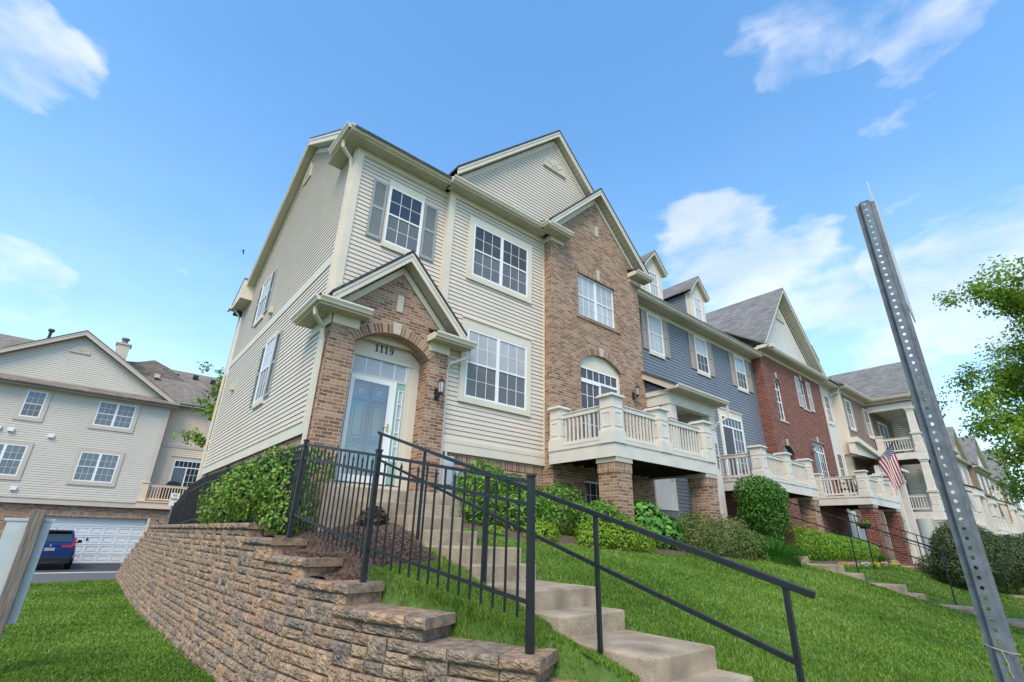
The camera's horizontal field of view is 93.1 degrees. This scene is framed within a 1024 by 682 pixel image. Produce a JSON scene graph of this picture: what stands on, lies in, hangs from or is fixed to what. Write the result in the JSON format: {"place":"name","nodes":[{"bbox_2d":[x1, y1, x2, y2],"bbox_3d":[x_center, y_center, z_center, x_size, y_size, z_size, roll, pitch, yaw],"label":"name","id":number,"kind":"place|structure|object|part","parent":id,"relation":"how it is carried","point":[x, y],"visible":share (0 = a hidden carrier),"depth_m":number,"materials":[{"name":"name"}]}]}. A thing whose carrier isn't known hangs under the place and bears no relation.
{"place":"outdoors","nodes":[
{"label":"outdoors","id":0,"kind":"place"},
{"bbox_2d":[31,572,116,582],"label":"road","id":1,"kind":"structure","parent":0,"point":[50,577],"depth_m":19.07,"materials":[{"name":"concrete"}]},
{"bbox_2d":[34,571,116,573],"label":"kerb","id":2,"kind":"structure","parent":1,"relation":"on","point":[74,572],"depth_m":20.75,"materials":[{"name":"concrete"}]},
{"bbox_2d":[166,492,180,524],"bbox_3d":[-14.764,8.171,20.640,0.340,3.340,0.102,19,-28,-36],"label":"parking sign","id":3,"kind":"object","parent":1,"relation":"on","point":[175,497],"visible":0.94,"depth_m":21.07,"materials":[{"name":"white metal"}]},
{"bbox_2d":[171,361,226,456],"bbox_3d":[-11.840,5.464,21.503,5.578,9.375,5.765,-12,-26,29],"label":"young tree","id":4,"kind":"object","parent":1,"relation":"on","point":[198,438],"visible":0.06,"depth_m":21.04,"materials":[{"name":"green plant"}]},
{"bbox_2d":[34,564,120,572],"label":"driveway","id":5,"kind":"structure","parent":0,"point":[80,568],"depth_m":23.10,"materials":[{"name":"concrete"}]},
{"bbox_2d":[37,528,81,568],"bbox_3d":[-22.238,9.959,23.407,2.160,1.761,4.560,19,-28,-36],"label":"parked car","id":6,"kind":"object","parent":5,"relation":"on","point":[59,547],"visible":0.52,"depth_m":22.08,"materials":[{"name":"blue metal"}]},
{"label":"rear window","id":7,"kind":"part","parent":6,"relation":"part of","materials":[{"name":"grey glass"}]},
{"bbox_2d":[0,329,222,564],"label":"townhouse","id":8,"kind":"structure","parent":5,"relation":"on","point":[95,456],"depth_m":27.20,"materials":[{"name":"beige"}]},
{"bbox_2d":[0,439,33,479],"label":"window","id":9,"kind":"structure","parent":8,"relation":"in","point":[14,455],"depth_m":24.91,"materials":[{"name":"grey glass"}]},
{"bbox_2d":[12,386,53,421],"bbox_3d":[-25.619,3.390,25.971,1.160,1.770,0.056,19,-28,-36],"label":"window","id":10,"kind":"structure","parent":8,"relation":"in","point":[33,404],"depth_m":25.95,"materials":[{"name":"grey glass"}]},
{"bbox_2d":[66,448,124,486],"bbox_3d":[-23.042,7.024,26.896,2.080,1.920,0.056,19,-28,-36],"label":"window","id":11,"kind":"structure","parent":8,"relation":"in","point":[91,467],"depth_m":26.87,"materials":[{"name":"grey glass"}]},
{"bbox_2d":[45,516,146,563],"bbox_3d":[-22.941,10.742,26.127,4.860,2.320,0.100,19,-28,-36],"label":"garage door","id":12,"kind":"structure","parent":8,"relation":"in","point":[104,540],"depth_m":26.51,"materials":[{"name":"white metal"}]},
{"bbox_2d":[87,397,141,432],"bbox_3d":[-22.939,4.309,28.034,2.070,1.750,0.056,19,-28,-36],"label":"window","id":13,"kind":"structure","parent":8,"relation":"in","point":[107,414],"depth_m":28.01,"materials":[{"name":"grey glass"}]},
{"bbox_2d":[158,481,182,501],"bbox_3d":[-20.461,9.041,29.088,1.096,1.180,0.420,19,-28,-36],"label":"grill","id":14,"kind":"object","parent":8,"relation":"on","point":[172,483],"visible":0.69,"depth_m":28.96,"materials":[{"name":"black metal"}]},
{"bbox_2d":[164,455,204,496],"bbox_3d":[-20.230,8.560,29.881,1.920,2.760,0.070,19,-28,-36],"label":"patio door","id":15,"kind":"structure","parent":8,"relation":"in","point":[183,470],"depth_m":30.00,"materials":[{"name":"grey glass"}]},
{"bbox_2d":[202,414,214,442],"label":"window","id":16,"kind":"structure","parent":8,"relation":"in","point":[209,422],"depth_m":31.42,"materials":[{"name":"white glass"}]},
{"bbox_2d":[0,579,218,681],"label":"lawn","id":17,"kind":"structure","parent":0,"point":[136,619],"depth_m":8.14,"materials":[{"name":"plant"}]},
{"bbox_2d":[0,509,55,639],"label":"wooden sign","id":18,"kind":"object","parent":17,"relation":"on","point":[22,541],"visible":1,"depth_m":6.04,"materials":[{"name":"grey wood"}]},
{"bbox_2d":[115,523,587,681],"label":"retaining wall","id":19,"kind":"structure","parent":17,"relation":"on","point":[234,602],"depth_m":5.26,"materials":[{"name":"brown stone"}]},
{"bbox_2d":[169,439,536,654],"bbox_3d":[-5.506,3.514,9.533,0.627,2.292,16.226,20,-29,-38],"label":"metal fence","id":20,"kind":"object","parent":19,"relation":"on","point":[184,509],"visible":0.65,"depth_m":5.05,"materials":[{"name":"black metal"}]},
{"bbox_2d":[0,0,1023,509],"label":"sky","id":21,"kind":"structure","parent":0,"point":[146,145],"materials":[{"name":"blue"}]},
{"bbox_2d":[272,527,1023,681],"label":"lawn","id":22,"kind":"structure","parent":0,"point":[597,671],"depth_m":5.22,"materials":[{"name":"plant"}]},
{"bbox_2d":[196,121,725,553],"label":"townhouse","id":23,"kind":"structure","parent":22,"relation":"on","point":[486,307],"depth_m":11.78,"materials":[{"name":"beige"}]},
{"bbox_2d":[253,271,273,327],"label":"window","id":24,"kind":"structure","parent":23,"relation":"in","point":[259,314],"depth_m":15.22,"materials":[{"name":"white glass"}]},
{"bbox_2d":[251,331,278,409],"bbox_3d":[-6.279,0.748,12.347,0.056,1.880,0.950,19,-28,-36],"label":"window","id":25,"kind":"structure","parent":23,"relation":"in","point":[258,399],"depth_m":12.36,"materials":[{"name":"white glass"}]},
{"bbox_2d":[341,380,388,475],"bbox_3d":[-2.888,1.734,9.546,0.860,2.020,0.055,19,-28,-36],"label":"front door","id":26,"kind":"structure","parent":23,"relation":"in","point":[359,391],"depth_m":9.58,"materials":[{"name":"blue glass"}]},
{"bbox_2d":[335,373,396,484],"bbox_3d":[-2.807,1.700,9.472,0.980,2.070,0.084,19,-28,-36],"label":"storm door","id":27,"kind":"structure","parent":23,"relation":"in","point":[385,446],"depth_m":9.58,"materials":[{"name":"white metal"}]},
{"bbox_2d":[380,179,425,256],"bbox_3d":[-2.512,-2.828,11.304,0.940,1.830,0.056,19,-28,-36],"label":"window","id":28,"kind":"structure","parent":23,"relation":"in","point":[405,206],"depth_m":11.29,"materials":[{"name":"grey glass"}]},
{"bbox_2d":[457,315,532,416],"bbox_3d":[-0.347,0.636,11.710,2.190,2.065,0.080,19,-28,-36],"label":"window","id":29,"kind":"structure","parent":23,"relation":"in","point":[496,375],"depth_m":11.68,"materials":[{"name":"grey glass"}]},
{"bbox_2d":[465,215,531,304],"bbox_3d":[-0.285,-2.122,12.844,2.150,1.830,0.056,19,-28,-36],"label":"window","id":30,"kind":"structure","parent":23,"relation":"in","point":[497,260],"depth_m":12.78,"materials":[{"name":"grey glass"}]},
{"bbox_2d":[585,481,598,506],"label":"window","id":31,"kind":"structure","parent":23,"relation":"in","point":[591,488],"depth_m":12.39,"materials":[{"name":"grey glass"}]},
{"bbox_2d":[577,273,614,328],"bbox_3d":[2.539,-1.181,14.780,1.700,1.400,0.030,19,-28,-36],"label":"window","id":32,"kind":"structure","parent":23,"relation":"in","point":[595,301],"depth_m":14.81,"materials":[{"name":"grey glass"}]},
{"bbox_2d":[580,356,619,438],"bbox_3d":[2.484,1.847,13.586,1.780,2.950,0.060,19,-28,-36],"label":"patio door","id":33,"kind":"structure","parent":23,"relation":"in","point":[598,377],"depth_m":13.72,"materials":[{"name":"white glass"}]},
{"bbox_2d":[298,484,753,681],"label":"concrete steps","id":34,"kind":"structure","parent":22,"relation":"on","point":[567,610],"depth_m":4.79,"materials":[{"name":"beige concrete"}]},
{"bbox_2d":[377,431,815,681],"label":"handrail","id":35,"kind":"object","parent":34,"relation":"on","point":[787,588],"visible":0.82,"depth_m":3.92,"materials":[{"name":"black metal"}]},
{"bbox_2d":[257,519,929,580],"bbox_3d":[13.755,8.769,19.051,43.860,2.065,4.084,19,-28,-36],"label":"mulch bed","id":36,"kind":"object","parent":22,"relation":"on","point":[317,547],"visible":0.14,"depth_m":6.21,"materials":[{"name":"brown soil"}]},
{"bbox_2d":[195,444,335,536],"bbox_3d":[-4.434,2.631,8.398,4.734,1.464,1.116,-18,-29,39],"label":"viburnum","id":37,"kind":"object","parent":36,"relation":"on","point":[227,495],"visible":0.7,"depth_m":7.79,"materials":[{"name":"green plant"}]},
{"bbox_2d":[286,523,437,580],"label":"mulch chips","id":38,"kind":"object","parent":36,"relation":"on","point":[334,555],"visible":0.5,"depth_m":5.83,"materials":[{"name":"red wood"}]},
{"bbox_2d":[355,506,389,525],"bbox_3d":[-1.951,2.472,6.749,0.482,0.354,0.420,19,-28,-36],"label":"heuchera","id":39,"kind":"object","parent":36,"relation":"on","point":[383,515],"visible":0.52,"depth_m":6.66,"materials":[{"name":"red plant"}]},
{"bbox_2d":[488,524,504,535],"bbox_3d":[-0.262,3.066,7.820,0.367,0.210,0.278,19,-28,-36],"label":"seedling","id":40,"kind":"object","parent":36,"relation":"on","point":[499,533],"visible":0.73,"depth_m":7.78,"materials":[{"name":"green plant"}]},
{"bbox_2d":[522,518,559,541],"bbox_3d":[0.472,3.291,8.340,0.784,0.463,0.560,19,-28,-36],"label":"golden shrub","id":41,"kind":"object","parent":36,"relation":"on","point":[551,534],"visible":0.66,"depth_m":8.25,"materials":[{"name":"green plant"}]},
{"bbox_2d":[452,459,632,547],"bbox_3d":[0.637,3.227,9.463,4.143,1.682,1.823,10,-24,-20],"label":"laurel","id":42,"kind":"object","parent":36,"relation":"on","point":[546,509],"visible":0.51,"depth_m":9.18,"materials":[{"name":"green plant"}]},
{"bbox_2d":[573,517,658,552],"bbox_3d":[2.014,3.689,9.163,2.202,0.713,0.654,19,-28,-36],"label":"golden shrub","id":43,"kind":"object","parent":36,"relation":"on","point":[634,542],"visible":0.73,"depth_m":8.94,"materials":[{"name":"green plant"}]},
{"bbox_2d":[633,499,683,549],"bbox_3d":[2.982,4.053,10.621,1.848,1.102,1.008,19,-28,-36],"label":"hydrangea","id":44,"kind":"object","parent":36,"relation":"on","point":[657,521],"visible":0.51,"depth_m":10.38,"materials":[{"name":"green plant"}]},
{"bbox_2d":[669,509,725,555],"bbox_3d":[4.283,4.461,11.218,1.827,1.084,1.150,19,-28,-36],"label":"spirea","id":45,"kind":"object","parent":36,"relation":"on","point":[702,530],"visible":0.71,"depth_m":11.03,"materials":[{"name":"green plant"}]},
{"bbox_2d":[707,514,769,560],"bbox_3d":[5.676,4.976,12.198,2.432,1.156,1.050,19,-28,-36],"label":"spirea","id":46,"kind":"object","parent":36,"relation":"on","point":[737,542],"visible":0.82,"depth_m":11.95,"materials":[{"name":"green plant"}]},
{"bbox_2d":[732,473,791,546],"bbox_3d":[7.377,5.104,14.156,2.133,2.298,1.222,19,-28,-36],"label":"round shrub","id":47,"kind":"object","parent":36,"relation":"on","point":[761,500],"visible":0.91,"depth_m":13.92,"materials":[{"name":"green plant"}]},
{"bbox_2d":[743,534,813,566],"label":"ornamental grass","id":48,"kind":"object","parent":36,"relation":"on","point":[777,553],"depth_m":12.31,"materials":[{"name":"green plant"}]},
{"bbox_2d":[764,518,796,552],"bbox_3d":[8.130,5.962,14.847,1.534,1.314,0.956,19,-28,-36],"label":"barberry","id":49,"kind":"object","parent":36,"relation":"on","point":[790,539],"visible":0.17,"depth_m":14.68,"materials":[{"name":"red plant"}]},
{"bbox_2d":[786,526,884,561],"bbox_3d":[11.413,7.233,17.093,7.091,1.167,1.195,19,-28,-36],"label":"box hedge","id":50,"kind":"object","parent":36,"relation":"on","point":[830,545],"visible":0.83,"depth_m":15.97,"materials":[{"name":"green plant"}]},
{"bbox_2d":[838,562,851,569],"bbox_3d":[9.769,6.633,14.273,0.673,0.254,0.322,19,-28,-36],"label":"bedding flower","id":51,"kind":"object","parent":36,"relation":"on","point":[846,565],"visible":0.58,"depth_m":14.20,"materials":[{"name":"yellow plant"}]},
{"bbox_2d":[872,553,893,562],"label":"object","id":52,"kind":"object","parent":36,"relation":"on","point":[881,559],"depth_m":18.09,"materials":[{"name":"green plant"}]},
{"bbox_2d":[637,250,824,548],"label":"townhouse","id":53,"kind":"structure","parent":22,"relation":"on","point":[697,367],"depth_m":17.85,"materials":[{"name":"blue"}]},
{"bbox_2d":[646,311,665,359],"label":"window","id":54,"kind":"structure","parent":53,"relation":"in","point":[654,323],"depth_m":17.32,"materials":[{"name":"grey glass"}]},
{"bbox_2d":[658,479,675,510],"bbox_3d":[4.832,4.261,15.362,0.880,2.070,0.040,19,-28,-36],"label":"front door","id":55,"kind":"structure","parent":53,"relation":"in","point":[665,486],"depth_m":15.13,"materials":[{"name":"white"}]},
{"bbox_2d":[693,334,710,377],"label":"window","id":56,"kind":"structure","parent":53,"relation":"in","point":[703,368],"depth_m":19.15,"materials":[{"name":"grey glass"}]},
{"bbox_2d":[717,407,748,478],"bbox_3d":[8.686,4.129,18.867,1.940,2.900,0.070,19,-28,-36],"label":"patio door","id":57,"kind":"structure","parent":53,"relation":"in","point":[731,428],"depth_m":18.94,"materials":[{"name":"white glass"}]},
{"bbox_2d":[733,354,748,393],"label":"window","id":58,"kind":"structure","parent":53,"relation":"in","point":[738,361],"depth_m":21.02,"materials":[{"name":"grey glass"}]},
{"bbox_2d":[705,287,913,564],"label":"townhouse","id":59,"kind":"structure","parent":22,"relation":"on","point":[794,384],"depth_m":22.96,"materials":[{"name":"red brick"}]},
{"bbox_2d":[774,378,784,419],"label":"arched window","id":60,"kind":"structure","parent":59,"relation":"in","point":[777,390],"depth_m":22.15,"materials":[{"name":"white glass"}]},
{"bbox_2d":[799,382,806,408],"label":"window","id":61,"kind":"structure","parent":59,"relation":"in","point":[801,386],"depth_m":24.26,"materials":[{"name":"grey glass"}]},
{"bbox_2d":[812,442,833,495],"bbox_3d":[14.782,6.192,23.127,1.560,2.580,0.042,19,-28,-36],"label":"patio door","id":62,"kind":"structure","parent":59,"relation":"in","point":[820,459],"depth_m":23.35,"materials":[{"name":"white glass"}]},
{"bbox_2d":[822,393,834,425],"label":"window","id":63,"kind":"structure","parent":59,"relation":"in","point":[826,400],"depth_m":26.28,"materials":[{"name":"white glass"}]},
{"bbox_2d":[835,451,847,480],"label":"window","id":64,"kind":"structure","parent":59,"relation":"in","point":[839,458],"depth_m":25.17,"materials":[{"name":"white glass"}]},
{"bbox_2d":[833,475,853,495],"bbox_3d":[14.931,6.559,21.800,0.648,1.025,0.550,-10,-25,25],"label":"patio chair","id":65,"kind":"object","parent":59,"relation":"on","point":[852,489],"visible":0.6,"depth_m":21.79,"materials":[{"name":"black metal"}]},
{"bbox_2d":[845,479,858,495],"bbox_3d":[15.956,6.856,22.465,0.550,1.025,0.649,6,-23,-10],"label":"patio chair","id":66,"kind":"object","parent":59,"relation":"on","point":[850,480],"visible":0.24,"depth_m":22.72,"materials":[{"name":"black metal"}]},
{"bbox_2d":[867,442,902,493],"bbox_3d":[15.516,5.377,20.249,0.302,2.109,1.298,15,-26,-29],"label":"flag","id":67,"kind":"object","parent":59,"relation":"attached to","point":[888,463],"visible":1,"depth_m":20.06,"materials":[{"name":"multicoloured fabric"}]},
{"bbox_2d":[849,562,860,569],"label":"bedding flower","id":68,"kind":"object","parent":22,"relation":"on","point":[854,563],"visible":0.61,"depth_m":14.61,"materials":[{"name":"pink plant"}]},
{"bbox_2d":[856,518,874,568],"bbox_3d":[11.490,6.563,15.612,0.427,1.652,0.425,19,-28,-36],"label":"flower basket","id":69,"kind":"object","parent":22,"relation":"on","point":[863,520],"visible":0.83,"depth_m":15.72,"materials":[{"name":"green metal"}]},
{"bbox_2d":[859,562,871,569],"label":"bedding flower","id":70,"kind":"object","parent":22,"relation":"on","point":[865,566],"visible":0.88,"depth_m":15.16,"materials":[{"name":"white plant"}]},
{"bbox_2d":[871,562,882,568],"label":"bedding flower","id":71,"kind":"object","parent":22,"relation":"on","point":[879,566],"visible":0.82,"depth_m":15.65,"materials":[{"name":"yellow plant"}]},
{"bbox_2d":[880,562,891,567],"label":"bedding flower","id":72,"kind":"object","parent":22,"relation":"on","point":[886,564],"visible":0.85,"depth_m":16.16,"materials":[{"name":"pink plant"}]},
{"bbox_2d":[827,362,961,564],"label":"townhouse","id":73,"kind":"structure","parent":22,"relation":"on","point":[871,405],"depth_m":28.45,"materials":[{"name":"brown"}]},
{"bbox_2d":[843,398,856,431],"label":"window","id":74,"kind":"structure","parent":73,"relation":"in","point":[849,411],"depth_m":27.33,"materials":[{"name":"white glass"}]},
{"bbox_2d":[862,408,874,439],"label":"window","id":75,"kind":"structure","parent":73,"relation":"in","point":[871,435],"depth_m":29.15,"materials":[{"name":"white glass"}]},
{"bbox_2d":[877,421,890,448],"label":"porch door","id":76,"kind":"structure","parent":73,"relation":"in","point":[883,431],"depth_m":30.81,"materials":[{"name":"grey glass"}]},
{"bbox_2d":[891,562,900,568],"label":"bedding flower","id":77,"kind":"object","parent":22,"relation":"on","point":[894,564],"visible":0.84,"depth_m":16.64,"materials":[{"name":"yellow plant"}]},
{"bbox_2d":[799,556,1023,627],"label":"concrete steps","id":78,"kind":"structure","parent":22,"relation":"on","point":[898,588],"depth_m":12.28,"materials":[{"name":"beige concrete"}]},
{"bbox_2d":[787,501,956,604],"bbox_3d":[9.449,5.740,14.048,0.040,3.116,4.960,19,-28,-36],"label":"handrail","id":79,"kind":"object","parent":78,"relation":"on","point":[847,521],"visible":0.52,"depth_m":13.41,"materials":[{"name":"black metal"}]},
{"bbox_2d":[914,554,948,575],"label":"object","id":80,"kind":"object","parent":22,"relation":"on","point":[920,563],"visible":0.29,"depth_m":17.68,"materials":[{"name":"green plant"}]},
{"bbox_2d":[855,182,1023,681],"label":"steel post","id":81,"kind":"object","parent":22,"relation":"on","point":[1007,647],"visible":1,"depth_m":1.49,"materials":[{"name":"metal"}]},
{"bbox_2d":[895,418,986,540],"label":"townhouse","id":82,"kind":"structure","parent":22,"relation":"on","point":[978,517],"depth_m":34.43,"materials":[{"name":"grey"}]},
{"bbox_2d":[890,560,1023,598],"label":"concrete steps","id":83,"kind":"structure","parent":22,"relation":"on","point":[913,567],"depth_m":18.58,"materials":[{"name":"beige concrete"}]},
{"bbox_2d":[843,511,1008,593],"bbox_3d":[16.201,8.326,19.245,0.040,3.066,4.811,19,-28,-36],"label":"handrail","id":84,"kind":"object","parent":83,"relation":"on","point":[899,539],"visible":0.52,"depth_m":19.73,"materials":[{"name":"black metal"}]},
{"bbox_2d":[911,254,1023,505],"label":"maple tree","id":85,"kind":"object","parent":22,"relation":"on","point":[1010,377],"visible":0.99,"depth_m":9.58,"materials":[{"name":"green plant"}]},
{"bbox_2d":[926,519,1015,590],"bbox_3d":[15.757,7.424,16.704,4.575,2.517,2.400,19,-28,-36],"label":"dark shrub","id":86,"kind":"object","parent":22,"relation":"on","point":[991,544],"visible":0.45,"depth_m":15.90,"materials":[{"name":"green plant"}]},
{"bbox_2d":[934,426,1017,555],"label":"townhouse","id":87,"kind":"structure","parent":22,"relation":"on","point":[963,461],"depth_m":45.94,"materials":[{"name":"beige"}]},
{"bbox_2d":[959,467,967,487],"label":"window","id":88,"kind":"structure","parent":87,"relation":"in","point":[961,469],"depth_m":45.87,"materials":[{"name":"white glass"}]},
{"bbox_2d":[965,470,972,485],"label":"window","id":89,"kind":"structure","parent":87,"relation":"in","point":[968,476],"depth_m":47.40,"materials":[{"name":"white glass"}]},
{"bbox_2d":[969,501,976,509],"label":"window","id":90,"kind":"structure","parent":87,"relation":"in","point":[972,504],"depth_m":44.87,"materials":[{"name":"white glass"}]},
{"bbox_2d":[937,440,1018,571],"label":"townhouse","id":91,"kind":"structure","parent":22,"relation":"on","point":[996,524],"depth_m":37.52,"materials":[{"name":"grey"}]},
{"bbox_2d":[958,436,1023,534],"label":"townhouse","id":92,"kind":"structure","parent":22,"relation":"on","point":[979,470],"depth_m":49.81,"materials":[{"name":"grey"}]},
{"bbox_2d":[977,474,984,492],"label":"window","id":93,"kind":"structure","parent":92,"relation":"in","point":[977,474],"depth_m":48.63,"materials":[{"name":"white"}]},
{"bbox_2d":[982,476,989,494],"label":"window","id":94,"kind":"structure","parent":92,"relation":"in","point":[982,476],"depth_m":50.23,"materials":[{"name":"white glass"}]},
{"bbox_2d":[987,479,994,496],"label":"window","id":95,"kind":"structure","parent":92,"relation":"in","point":[987,479],"depth_m":51.86,"materials":[{"name":"white"}]},
{"bbox_2d":[982,449,1022,550],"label":"townhouse","id":96,"kind":"structure","parent":22,"relation":"on","point":[992,465],"depth_m":61.53,"materials":[{"name":"brown"}]},
{"bbox_2d":[989,475,1023,524],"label":"townhouse","id":97,"kind":"structure","parent":22,"relation":"on","point":[1003,508],"depth_m":55.14,"materials":[{"name":"beige"}]},
{"bbox_2d":[991,532,1023,594],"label":"dark shrub","id":98,"kind":"object","parent":22,"relation":"on","point":[1012,540],"visible":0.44,"depth_m":17.30,"materials":[{"name":"green plant"}]},
{"bbox_2d":[896,440,912,452],"bbox_3d":[23.522,6.423,29.042,0.647,1.025,0.550,-12,-26,31],"label":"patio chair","id":99,"kind":"object","parent":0,"point":[903,446],"visible":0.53,"depth_m":29.10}
]}

